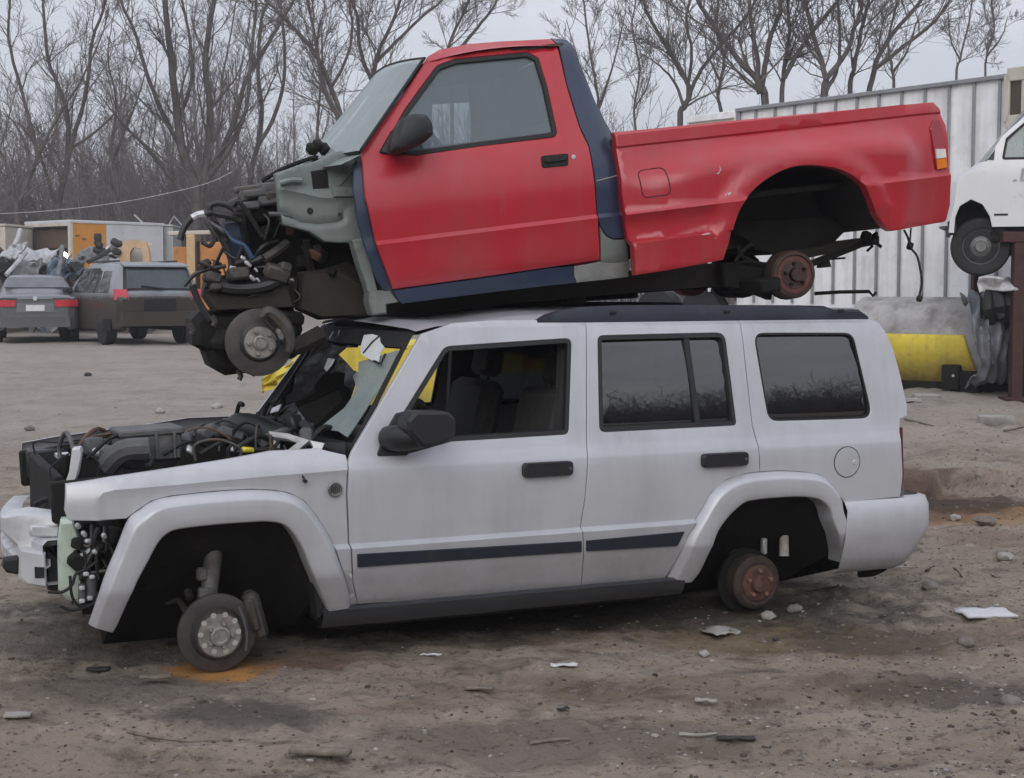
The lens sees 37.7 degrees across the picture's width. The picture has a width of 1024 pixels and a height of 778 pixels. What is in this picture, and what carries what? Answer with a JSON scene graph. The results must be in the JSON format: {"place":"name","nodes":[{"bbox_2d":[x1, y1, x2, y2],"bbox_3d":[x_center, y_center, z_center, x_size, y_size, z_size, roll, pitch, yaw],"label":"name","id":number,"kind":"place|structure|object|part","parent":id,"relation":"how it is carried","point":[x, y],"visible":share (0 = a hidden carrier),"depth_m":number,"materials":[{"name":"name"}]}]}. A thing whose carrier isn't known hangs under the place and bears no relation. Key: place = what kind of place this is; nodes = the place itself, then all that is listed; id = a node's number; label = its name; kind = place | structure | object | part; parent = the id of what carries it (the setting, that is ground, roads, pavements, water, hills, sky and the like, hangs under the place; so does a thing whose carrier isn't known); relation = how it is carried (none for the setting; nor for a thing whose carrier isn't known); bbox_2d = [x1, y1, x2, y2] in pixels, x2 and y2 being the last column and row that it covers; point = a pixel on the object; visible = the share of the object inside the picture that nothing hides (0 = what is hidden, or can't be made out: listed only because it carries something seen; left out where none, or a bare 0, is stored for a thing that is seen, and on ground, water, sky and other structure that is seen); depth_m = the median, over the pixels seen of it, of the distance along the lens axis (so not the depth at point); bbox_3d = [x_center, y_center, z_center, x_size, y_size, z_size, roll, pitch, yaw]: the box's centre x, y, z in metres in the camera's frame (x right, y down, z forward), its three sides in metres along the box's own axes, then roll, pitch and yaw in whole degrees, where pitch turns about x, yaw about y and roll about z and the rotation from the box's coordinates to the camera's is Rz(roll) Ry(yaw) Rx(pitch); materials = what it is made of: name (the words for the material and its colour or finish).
{"place":"outdoors","nodes":[
{"label":"outdoors","id":0,"kind":"place"},
{"bbox_2d":[0,172,231,213],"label":"overhead cable","id":1,"kind":"object","parent":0,"point":[119,202],"visible":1,"depth_m":43.72,"materials":[{"name":"grey metal"}]},
{"bbox_2d":[0,293,1023,777],"bbox_3d":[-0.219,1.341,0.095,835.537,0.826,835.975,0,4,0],"label":"ground","id":2,"kind":"structure","parent":0,"point":[48,389],"depth_m":6.63,"materials":[{"name":"grey gravel"}]},
{"bbox_2d":[0,224,33,260],"bbox_3d":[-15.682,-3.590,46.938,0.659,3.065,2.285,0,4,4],"label":"cargo box","id":3,"kind":"object","parent":2,"relation":"on","point":[8,232],"visible":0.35,"depth_m":46.33,"materials":[{"name":"beige paint"}]},
{"bbox_2d":[3,711,32,717],"bbox_3d":[-1.937,1.277,5.881,0.106,0.018,0.056,0,4,-7],"label":"wood chip","id":4,"kind":"object","parent":2,"relation":"on","point":[15,714],"visible":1,"depth_m":5.87,"materials":[{"name":"wood"}]},
{"bbox_2d":[24,425,34,430],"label":"stone","id":5,"kind":"object","parent":2,"relation":"on","point":[30,428],"visible":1,"depth_m":16.91,"materials":[{"name":"grey stone"}]},
{"bbox_2d":[0,275,78,341],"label":"parked sedan","id":6,"kind":"object","parent":2,"relation":"on","point":[28,301],"visible":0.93,"depth_m":32.10,"materials":[{"name":"grey paint"}]},
{"bbox_3d":[-10.476,-2.337,32.961,1.280,0.237,0.441,-1,4,-17],"label":"rear window","id":7,"kind":"part","parent":6,"relation":"part of","materials":[{"name":"grey glass"}]},
{"bbox_2d":[0,0,151,224],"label":"bare tree","id":8,"kind":"object","parent":2,"relation":"on","point":[18,206],"visible":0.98,"depth_m":55.95,"materials":[{"name":"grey plant"}]},
{"bbox_2d":[0,0,151,219],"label":"bare tree","id":9,"kind":"object","parent":2,"relation":"on","point":[57,204],"visible":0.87,"depth_m":57.09,"materials":[{"name":"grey plant"}]},
{"bbox_2d":[0,247,154,332],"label":"scrap heap","id":10,"kind":"object","parent":2,"relation":"on","point":[76,269],"visible":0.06,"depth_m":39.30,"materials":[{"name":"grey metal"}]},
{"bbox_2d":[0,242,27,260],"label":"crushed sheet","id":11,"kind":"object","parent":10,"relation":"on","point":[10,253],"visible":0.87,"depth_m":38.66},
{"bbox_2d":[8,258,42,276],"bbox_3d":[-12.137,-3.013,37.410,0.678,0.530,1.299,0,4,0],"label":"crushed sheet","id":12,"kind":"object","parent":10,"relation":"on","point":[25,267],"visible":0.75,"depth_m":37.48,"materials":[{"name":"grey metal"}]},
{"bbox_2d":[4,250,27,276],"bbox_3d":[-12.278,-3.111,37.168,0.135,0.664,0.751,2,5,27],"label":"scrap tube","id":13,"kind":"object","parent":12,"relation":"on","point":[15,265],"visible":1,"depth_m":37.12,"materials":[{"name":"silver metal"}]},
{"bbox_2d":[12,228,21,247],"bbox_3d":[-12.238,-3.739,37.130,0.139,0.507,0.666,0,4,-4],"label":"scrap tube","id":14,"kind":"object","parent":13,"relation":"on","point":[17,238],"visible":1,"depth_m":37.05,"materials":[{"name":"silver metal"}]},
{"bbox_2d":[18,247,58,263],"bbox_3d":[-12.154,-3.446,38.668,0.885,0.455,0.970,0,4,0],"label":"crushed sheet","id":15,"kind":"object","parent":10,"relation":"on","point":[46,254],"visible":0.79,"depth_m":38.55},
{"bbox_2d":[47,254,71,278],"bbox_3d":[-11.373,-3.048,37.569,0.563,0.683,0.674,0,4,0],"label":"crushed sheet","id":16,"kind":"object","parent":10,"relation":"on","point":[52,264],"visible":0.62,"depth_m":37.52,"materials":[{"name":"metal"}]},
{"bbox_2d":[56,245,63,275],"bbox_3d":[-11.186,-3.174,37.171,0.140,0.822,0.694,0,4,-6],"label":"scrap tube","id":17,"kind":"object","parent":16,"relation":"on","point":[60,261],"visible":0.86,"depth_m":37.12,"materials":[{"name":"grey metal"}]},
{"bbox_2d":[72,245,117,263],"bbox_3d":[-10.595,-3.455,38.190,0.948,0.557,1.165,0,4,0],"label":"crushed sheet","id":18,"kind":"object","parent":10,"relation":"on","point":[83,256],"visible":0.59,"depth_m":38.07,"materials":[{"name":"grey metal"}]},
{"bbox_2d":[92,233,122,255],"bbox_3d":[-10.185,-3.640,37.831,0.773,0.554,0.328,0,4,-7],"label":"scrap engine","id":19,"kind":"object","parent":18,"relation":"on","point":[98,248],"visible":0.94,"depth_m":37.72,"materials":[{"name":"black metal"}]},
{"bbox_2d":[105,245,119,257],"bbox_3d":[-10.164,-3.563,38.467,0.565,0.408,1.196,0,4,0],"label":"crushed sheet","id":20,"kind":"object","parent":10,"relation":"on","point":[111,253],"visible":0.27,"depth_m":38.06,"materials":[{"name":"grey metal"}]},
{"bbox_2d":[119,240,152,329],"bbox_3d":[-9.597,-2.663,38.624,0.866,2.320,1.300,-1,4,-10],"label":"cab shell","id":21,"kind":"object","parent":10,"relation":"on","point":[136,251],"visible":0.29,"depth_m":37.95,"materials":[{"name":"beige paint"}]},
{"bbox_2d":[24,220,164,267],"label":"box truck","id":22,"kind":"object","parent":2,"relation":"on","point":[74,237],"visible":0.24,"depth_m":47.87,"materials":[{"name":"paint"}]},
{"bbox_3d":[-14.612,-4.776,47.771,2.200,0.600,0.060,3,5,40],"label":"roller door","id":23,"kind":"part","parent":22,"relation":"part of","materials":[{"name":"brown metal"}]},
{"bbox_2d":[86,666,110,671],"bbox_3d":[-1.829,1.236,6.624,0.103,0.018,0.043,0,4,-7],"label":"metal bit","id":24,"kind":"object","parent":2,"relation":"on","point":[99,668],"visible":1,"depth_m":6.61,"materials":[{"name":"grey metal"}]},
{"bbox_2d":[58,260,201,344],"bbox_3d":[-8.495,-1.917,32.855,2.260,1.764,4.750,-3,5,-33],"label":"parked suv","id":25,"kind":"object","parent":2,"relation":"on","point":[138,299],"visible":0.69,"depth_m":31.10,"materials":[{"name":"grey paint"}]},
{"bbox_3d":[-9.353,-2.366,32.641,0.191,0.510,0.820,-3,5,-33],"label":"side window","id":26,"kind":"part","parent":25,"relation":"part of","materials":[{"name":"grey glass"}]},
{"bbox_3d":[-8.873,-2.314,31.905,0.191,0.510,0.780,-3,5,-33],"label":"side window","id":27,"kind":"part","parent":25,"relation":"part of","materials":[{"name":"grey glass"}]},
{"bbox_3d":[-8.451,-2.268,31.256,0.191,0.510,0.630,-3,5,-33],"label":"side window","id":28,"kind":"part","parent":25,"relation":"part of","materials":[{"name":"grey glass"}]},
{"bbox_3d":[-7.339,-2.282,31.046,1.380,0.417,0.202,-3,5,-33],"label":"rear window","id":29,"kind":"part","parent":25,"relation":"part of","materials":[{"name":"grey glass"}]},
{"bbox_2d":[69,0,202,221],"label":"bare tree","id":30,"kind":"object","parent":2,"relation":"on","point":[114,155],"visible":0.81,"depth_m":59.43,"materials":[{"name":"grey plant"}]},
{"bbox_2d":[139,673,172,679],"bbox_3d":[-1.504,1.213,6.337,0.134,0.020,0.054,0,4,-6],"label":"wood chip","id":31,"kind":"object","parent":2,"relation":"on","point":[154,676],"visible":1,"depth_m":6.32,"materials":[{"name":"beige wood"}]},
{"bbox_2d":[134,214,181,262],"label":"cargo box","id":32,"kind":"object","parent":2,"relation":"on","point":[170,243],"visible":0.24,"depth_m":49.87,"materials":[{"name":"silver metal"}]},
{"bbox_2d":[155,408,164,412],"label":"stone","id":33,"kind":"object","parent":2,"relation":"on","point":[159,410],"visible":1,"depth_m":18.57,"materials":[{"name":"grey stone"}]},
{"bbox_2d":[127,729,232,742],"bbox_3d":[-1.269,1.305,5.599,0.416,0.050,0.167,1,4,9],"label":"twig","id":34,"kind":"object","parent":2,"relation":"on","point":[133,732],"visible":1,"depth_m":5.59,"materials":[{"name":"brown wood"}]},
{"bbox_2d":[75,0,305,247],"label":"bare tree","id":35,"kind":"object","parent":2,"relation":"on","point":[207,172],"visible":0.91,"depth_m":61.11,"materials":[{"name":"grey plant"}]},
{"bbox_2d":[168,230,227,309],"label":"orange skip","id":36,"kind":"object","parent":2,"relation":"on","point":[190,255],"visible":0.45,"depth_m":43.84,"materials":[{"name":"paint"}]},
{"bbox_2d":[211,403,222,408],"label":"stone","id":37,"kind":"object","parent":2,"relation":"on","point":[216,405],"visible":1,"depth_m":18.94,"materials":[{"name":"grey stone"}]},
{"bbox_2d":[223,0,334,185],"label":"bare tree","id":38,"kind":"object","parent":2,"relation":"on","point":[260,137],"visible":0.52,"depth_m":63.64,"materials":[{"name":"grey plant"}]},
{"bbox_2d":[220,0,394,120],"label":"bare tree","id":39,"kind":"object","parent":2,"relation":"on","point":[322,83],"visible":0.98,"depth_m":49.63,"materials":[{"name":"grey plant"}]},
{"bbox_2d":[288,745,351,756],"bbox_3d":[-0.690,1.301,5.385,0.224,0.025,0.052,1,4,9],"label":"wood chip","id":40,"kind":"object","parent":2,"relation":"on","point":[320,751],"visible":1,"depth_m":5.37,"materials":[{"name":"beige wood"}]},
{"bbox_2d":[261,339,436,404],"bbox_3d":[-1.158,-0.051,16.897,3.241,1.088,1.104,0,4,-6],"label":"yellow hopper","id":41,"kind":"object","parent":2,"relation":"on","point":[352,357],"visible":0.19,"depth_m":16.47,"materials":[{"name":"paint"}]},
{"bbox_2d":[295,0,453,107],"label":"bare tree","id":42,"kind":"object","parent":2,"relation":"on","point":[378,57],"visible":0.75,"depth_m":53.04,"materials":[{"name":"grey plant"}]},
{"bbox_2d":[420,653,441,655],"bbox_3d":[-0.371,1.217,6.877,0.102,0.017,0.018,0,4,-5],"label":"paper scrap","id":43,"kind":"object","parent":2,"relation":"on","point":[430,654],"visible":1,"depth_m":6.87,"materials":[{"name":"white paper"}]},
{"bbox_2d":[0,0,883,304],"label":"distant woods","id":44,"kind":"object","parent":2,"relation":"on","point":[166,208],"visible":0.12,"depth_m":72.78,"materials":[{"name":"brown plant"}]},
{"bbox_2d":[0,301,928,671],"bbox_3d":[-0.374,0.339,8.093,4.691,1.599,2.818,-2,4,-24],"label":"silver suv","id":45,"kind":"object","parent":2,"relation":"on","point":[740,457],"visible":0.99,"depth_m":7.11,"materials":[{"name":"paint"}]},
{"bbox_3d":[-0.879,0.214,8.520,1.249,1.279,0.235,-2,4,-24],"label":"front door","id":46,"kind":"part","parent":45,"relation":"part of","materials":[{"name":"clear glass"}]},
{"bbox_3d":[-0.168,0.329,6.897,1.249,1.279,0.469,-2,4,-24],"label":"front door","id":47,"kind":"part","parent":45,"relation":"part of","materials":[{"name":"silver metal"}]},
{"bbox_3d":[0.052,0.193,8.931,0.991,1.279,0.227,-2,4,-24],"label":"rear door","id":48,"kind":"part","parent":45,"relation":"part of","materials":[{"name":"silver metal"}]},
{"bbox_3d":[0.070,-0.147,8.883,0.775,0.477,0.100,-2,4,-24],"label":"window pane","id":49,"kind":"part","parent":45,"relation":"part of","materials":[{"name":"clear glass"}]},
{"bbox_2d":[177,38,950,380],"bbox_3d":[0.307,-0.970,8.265,4.306,1.711,2.040,-1,4,-17],"label":"red pickup","id":50,"kind":"object","parent":45,"relation":"on","point":[545,184],"visible":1,"depth_m":7.44,"materials":[{"name":"paint"}]},
{"bbox_3d":[-0.584,-1.220,8.700,1.191,1.266,0.397,-1,4,-17],"label":"cab door","id":51,"kind":"part","parent":50,"relation":"part of","materials":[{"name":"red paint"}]},
{"bbox_3d":[-0.639,-1.494,8.694,0.863,0.531,0.171,-1,4,-17],"label":"window pane","id":52,"kind":"part","parent":50,"relation":"part of","materials":[{"name":"clear glass"}]},
{"bbox_3d":[-0.159,-1.123,7.326,1.191,1.266,0.545,-1,4,-17],"label":"cab door","id":53,"kind":"part","parent":50,"relation":"part of","materials":[{"name":"red paint"}]},
{"bbox_3d":[0.747,0.305,7.347,0.991,1.279,0.237,-2,4,-24],"label":"rear door","id":54,"kind":"part","parent":45,"relation":"part of","materials":[{"name":"silver metal"}]},
{"bbox_2d":[421,0,526,143],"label":"bare tree","id":55,"kind":"object","parent":2,"relation":"on","point":[464,9],"visible":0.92,"depth_m":64.75,"materials":[{"name":"grey plant"}]},
{"bbox_2d":[465,685,494,690],"bbox_3d":[-0.133,1.242,6.233,0.122,0.017,0.035,0,4,5],"label":"wood chip","id":56,"kind":"object","parent":2,"relation":"on","point":[473,687],"visible":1,"depth_m":6.22,"materials":[{"name":"beige wood"}]},
{"bbox_2d":[529,737,569,744],"bbox_3d":[0.141,1.316,5.612,0.161,0.014,0.024,-1,4,-19],"label":"twig","id":57,"kind":"object","parent":2,"relation":"on","point":[534,742],"visible":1,"depth_m":5.61,"materials":[{"name":"brown wood"}]},
{"bbox_2d":[556,706,569,710],"bbox_3d":[0.202,1.263,5.934,0.052,0.012,0.022,-2,5,-29],"label":"metal bit","id":58,"kind":"object","parent":2,"relation":"on","point":[563,708],"visible":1,"depth_m":5.93,"materials":[{"name":"grey metal"}]},
{"bbox_2d":[550,662,577,666],"bbox_3d":[0.231,1.228,6.678,0.126,0.017,0.040,0,4,2],"label":"paper scrap","id":59,"kind":"object","parent":2,"relation":"on","point":[575,664],"visible":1,"depth_m":6.67,"materials":[{"name":"white paper"}]},
{"bbox_2d":[539,0,654,301],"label":"bare tree","id":60,"kind":"object","parent":2,"relation":"on","point":[595,76],"visible":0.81,"depth_m":59.22,"materials":[{"name":"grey plant"}]},
{"bbox_2d":[611,0,683,301],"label":"bare tree","id":61,"kind":"object","parent":2,"relation":"on","point":[637,56],"visible":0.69,"depth_m":61.70,"materials":[{"name":"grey plant"}]},
{"bbox_2d":[638,111,735,304],"bbox_3d":[3.919,-2.810,27.078,2.545,3.987,2.400,-3,5,-40],"label":"box trailer","id":62,"kind":"object","parent":2,"relation":"on","point":[709,296],"visible":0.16,"depth_m":25.97,"materials":[{"name":"beige paint"}]},
{"bbox_2d":[611,0,773,301],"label":"bare tree","id":63,"kind":"object","parent":2,"relation":"on","point":[670,51],"visible":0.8,"depth_m":47.30,"materials":[{"name":"grey plant"}]},
{"bbox_2d":[679,732,716,736],"bbox_3d":[0.705,1.294,5.617,0.153,0.024,0.063,-1,4,-14],"label":"twig","id":64,"kind":"object","parent":2,"relation":"on","point":[695,734],"visible":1,"depth_m":5.60,"materials":[{"name":"wood"}]},
{"bbox_2d":[698,650,709,656],"bbox_3d":[0.880,1.216,6.893,0.049,0.032,0.054,-2,4,-22],"label":"stone","id":65,"kind":"object","parent":2,"relation":"on","point":[704,653],"visible":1,"depth_m":6.88,"materials":[{"name":"grey stone"}]},
{"bbox_2d":[695,697,717,702],"bbox_3d":[0.782,1.253,6.043,0.092,0.018,0.033,0,4,7],"label":"paper scrap","id":66,"kind":"object","parent":2,"relation":"on","point":[697,699],"visible":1,"depth_m":6.03,"materials":[{"name":"paper"}]},
{"bbox_2d":[699,625,740,635],"bbox_3d":[1.021,1.185,7.363,0.157,0.030,0.154,-2,5,-30],"label":"paper scrap","id":67,"kind":"object","parent":2,"relation":"on","point":[719,630],"visible":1,"depth_m":7.35,"materials":[{"name":"paper"}]},
{"bbox_2d":[662,0,787,111],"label":"bare tree","id":68,"kind":"object","parent":2,"relation":"on","point":[717,96],"visible":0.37,"depth_m":56.92,"materials":[{"name":"grey plant"}]},
{"bbox_2d":[717,735,754,740],"bbox_3d":[0.836,1.303,5.601,0.142,0.015,0.033,0,4,0],"label":"metal bit","id":69,"kind":"object","parent":2,"relation":"on","point":[731,737],"visible":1,"depth_m":5.59,"materials":[{"name":"grey metal"}]},
{"bbox_2d":[645,0,831,104],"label":"bare tree","id":70,"kind":"object","parent":2,"relation":"on","point":[758,86],"visible":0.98,"depth_m":44.95,"materials":[{"name":"grey plant"}]},
{"bbox_2d":[761,610,775,619],"bbox_3d":[1.307,1.156,7.645,0.082,0.057,0.068,1,4,15],"label":"stone","id":71,"kind":"object","parent":2,"relation":"on","point":[767,615],"visible":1,"depth_m":7.62,"materials":[{"name":"grey stone"}]},
{"bbox_2d":[786,603,802,613],"bbox_3d":[1.465,1.141,7.787,0.091,0.052,0.089,0,4,0],"label":"stone","id":72,"kind":"object","parent":2,"relation":"on","point":[794,608],"visible":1,"depth_m":7.75,"materials":[{"name":"grey stone"}]},
{"bbox_2d":[750,0,855,102],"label":"bare tree","id":73,"kind":"object","parent":2,"relation":"on","point":[785,71],"visible":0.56,"depth_m":45.53,"materials":[{"name":"grey plant"}]},
{"bbox_2d":[752,0,889,98],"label":"bare tree","id":74,"kind":"object","parent":2,"relation":"on","point":[826,84],"visible":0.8,"depth_m":44.59,"materials":[{"name":"grey plant"}]},
{"bbox_2d":[735,66,1023,309],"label":"box trailer","id":75,"kind":"object","parent":2,"relation":"on","point":[979,115],"visible":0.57,"depth_m":21.12,"materials":[{"name":"white paint"}]},
{"bbox_3d":[6.792,-3.827,19.610,0.080,0.800,0.810,-3,5,-37],"label":"window frame","id":76,"kind":"part","parent":75,"relation":"part of","materials":[{"name":"beige paint"}]},
{"bbox_2d":[818,0,975,93],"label":"bare tree","id":77,"kind":"object","parent":2,"relation":"on","point":[875,66],"visible":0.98,"depth_m":44.62,"materials":[{"name":"grey plant"}]},
{"bbox_2d":[887,566,914,568],"bbox_3d":[2.296,1.064,8.909,0.256,0.044,0.111,-1,4,-12],"label":"rod","id":78,"kind":"object","parent":2,"relation":"on","point":[902,567],"visible":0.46,"depth_m":8.91,"materials":[{"name":"metal"}]},
{"bbox_2d":[863,0,966,87],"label":"bare tree","id":79,"kind":"object","parent":2,"relation":"on","point":[891,69],"visible":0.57,"depth_m":58.73,"materials":[{"name":"grey plant"}]},
{"bbox_2d":[904,418,933,425],"bbox_3d":[4.121,0.337,15.233,0.052,0.036,0.580,-1,4,-14],"label":"stick","id":80,"kind":"object","parent":2,"relation":"on","point":[907,419],"visible":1,"depth_m":15.21,"materials":[{"name":"brown wood"}]},
{"bbox_2d":[921,581,938,589],"bbox_3d":[2.291,1.083,8.220,0.100,0.054,0.081,-4,6,-44],"label":"stone","id":81,"kind":"object","parent":2,"relation":"on","point":[929,585],"visible":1,"depth_m":8.20,"materials":[{"name":"grey stone"}]},
{"bbox_2d":[854,297,1007,392],"bbox_3d":[5.332,-0.539,18.835,2.229,1.232,1.340,3,5,35],"label":"storage tank","id":82,"kind":"object","parent":2,"relation":"on","point":[932,342],"visible":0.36,"depth_m":18.36,"materials":[{"name":"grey metal"}]},
{"bbox_2d":[960,290,1008,388],"bbox_3d":[5.663,-0.576,17.644,0.923,1.185,0.576,-2,4,-20],"label":"crumpled sheet","id":83,"kind":"object","parent":82,"relation":"on","point":[992,343],"visible":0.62,"depth_m":17.44,"materials":[{"name":"grey metal"}]},
{"bbox_2d":[925,565,962,576],"bbox_3d":[2.537,1.067,8.811,0.192,0.046,0.555,0,4,0],"label":"wire","id":84,"kind":"object","parent":2,"relation":"on","point":[928,569],"visible":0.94,"depth_m":8.87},
{"bbox_2d":[950,514,960,520],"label":"stone","id":85,"kind":"object","parent":2,"relation":"on","point":[954,517],"visible":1,"depth_m":10.79,"materials":[{"name":"grey stone"}]},
{"bbox_2d":[957,635,973,647],"bbox_3d":[2.154,1.200,7.132,0.078,0.061,0.101,0,4,0],"label":"stone","id":86,"kind":"object","parent":2,"relation":"on","point":[965,641],"visible":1,"depth_m":7.10,"materials":[{"name":"grey stone"}]},
{"bbox_2d":[923,0,1008,79],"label":"bare tree","id":87,"kind":"object","parent":2,"relation":"on","point":[957,43],"visible":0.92,"depth_m":59.58,"materials":[{"name":"grey plant"}]},
{"bbox_2d":[974,515,995,525],"bbox_3d":[3.286,0.915,10.411,0.122,0.072,0.135,-3,5,-32],"label":"stone","id":88,"kind":"object","parent":2,"relation":"on","point":[981,520],"visible":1,"depth_m":10.38,"materials":[{"name":"grey stone"}]},
{"bbox_2d":[954,606,1017,617],"bbox_3d":[2.415,1.142,7.659,0.273,0.022,0.211,0,4,-5],"label":"white board","id":89,"kind":"object","parent":2,"relation":"on","point":[978,612],"visible":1,"depth_m":7.63,"materials":[{"name":"white plastic"}]},
{"bbox_2d":[960,0,1023,75],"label":"bare tree","id":90,"kind":"object","parent":2,"relation":"on","point":[992,23],"visible":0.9,"depth_m":61.21,"materials":[{"name":"grey plant"}]},
{"bbox_2d":[976,414,1015,424],"bbox_3d":[4.872,0.316,15.098,0.354,0.109,0.170,0,4,0],"label":"concrete slab","id":91,"kind":"object","parent":2,"relation":"on","point":[996,419],"depth_m":15.02,"materials":[{"name":"grey concrete"}]},
{"bbox_2d":[970,232,1023,400],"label":"steel rack","id":92,"kind":"object","parent":2,"relation":"on","point":[1016,363],"visible":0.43,"depth_m":17.14,"materials":[{"name":"metal"}]},
{"bbox_2d":[939,110,1023,275],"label":"white van","id":93,"kind":"object","parent":92,"relation":"on","point":[986,207],"visible":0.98,"depth_m":17.18,"materials":[{"name":"paint"}]},
{"bbox_2d":[982,290,1010,329],"bbox_3d":[5.638,-0.948,17.403,0.442,0.663,0.425,0,4,0],"label":"rubber bundle","id":94,"kind":"object","parent":92,"relation":"hanging from","point":[996,305],"visible":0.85,"depth_m":17.25,"materials":[{"name":"black rubber"}]},
{"bbox_2d":[977,275,1017,292],"bbox_3d":[5.565,-1.206,17.255,0.425,0.201,0.355,0,4,0],"label":"crushed sheet","id":95,"kind":"object","parent":92,"relation":"on","point":[993,283],"visible":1,"depth_m":17.23,"materials":[{"name":"silver metal"}]},
{"bbox_2d":[995,552,1013,560],"bbox_3d":[3.026,1.035,9.212,0.092,0.065,0.116,-2,5,-26],"label":"stone","id":96,"kind":"object","parent":2,"relation":"on","point":[1004,556],"visible":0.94,"depth_m":9.18,"materials":[{"name":"grey stone"}]},
{"bbox_2d":[998,694,1021,704],"bbox_3d":[2.033,1.271,6.107,0.100,0.055,0.083,2,5,27],"label":"stone","id":97,"kind":"object","parent":2,"relation":"on","point":[1008,699],"visible":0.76,"depth_m":6.08,"materials":[{"name":"grey stone"}]},
{"bbox_2d":[1003,426,1023,431],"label":"stick","id":98,"kind":"object","parent":2,"relation":"on","point":[1006,430],"visible":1,"depth_m":14.68,"materials":[{"name":"brown wood"}]},
{"bbox_2d":[0,0,1023,216],"label":"sky","id":99,"kind":"structure","parent":0,"point":[935,62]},
{"bbox_2d":[905,398,921,401],"bbox_3d":[4.496,0.125,16.860,0.179,0.054,0.132,-1,4,-17],"label":"concrete slab","id":100,"kind":"object","parent":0,"point":[913,400],"depth_m":16.81,"materials":[{"name":"grey concrete"}]},
{"bbox_2d":[911,393,940,398],"bbox_3d":[4.798,0.089,17.386,0.312,0.076,0.183,0,4,-6],"label":"concrete slab","id":101,"kind":"object","parent":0,"point":[928,395],"depth_m":17.30,"materials":[{"name":"grey concrete"}]},
{"bbox_3d":[-10.373,-2.786,36.994,0.240,0.836,0.723,0,4,0],"label":"crushed sheet","id":102,"kind":"object","parent":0,"visible":0},
{"bbox_2d":[86,248,111,263],"bbox_3d":[-10.219,-3.295,37.154,0.134,0.414,0.759,3,5,33],"label":"scrap tube","id":103,"kind":"object","parent":102,"relation":"on","point":[99,256],"visible":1,"depth_m":37.09,"materials":[{"name":"grey metal"}]}
]}

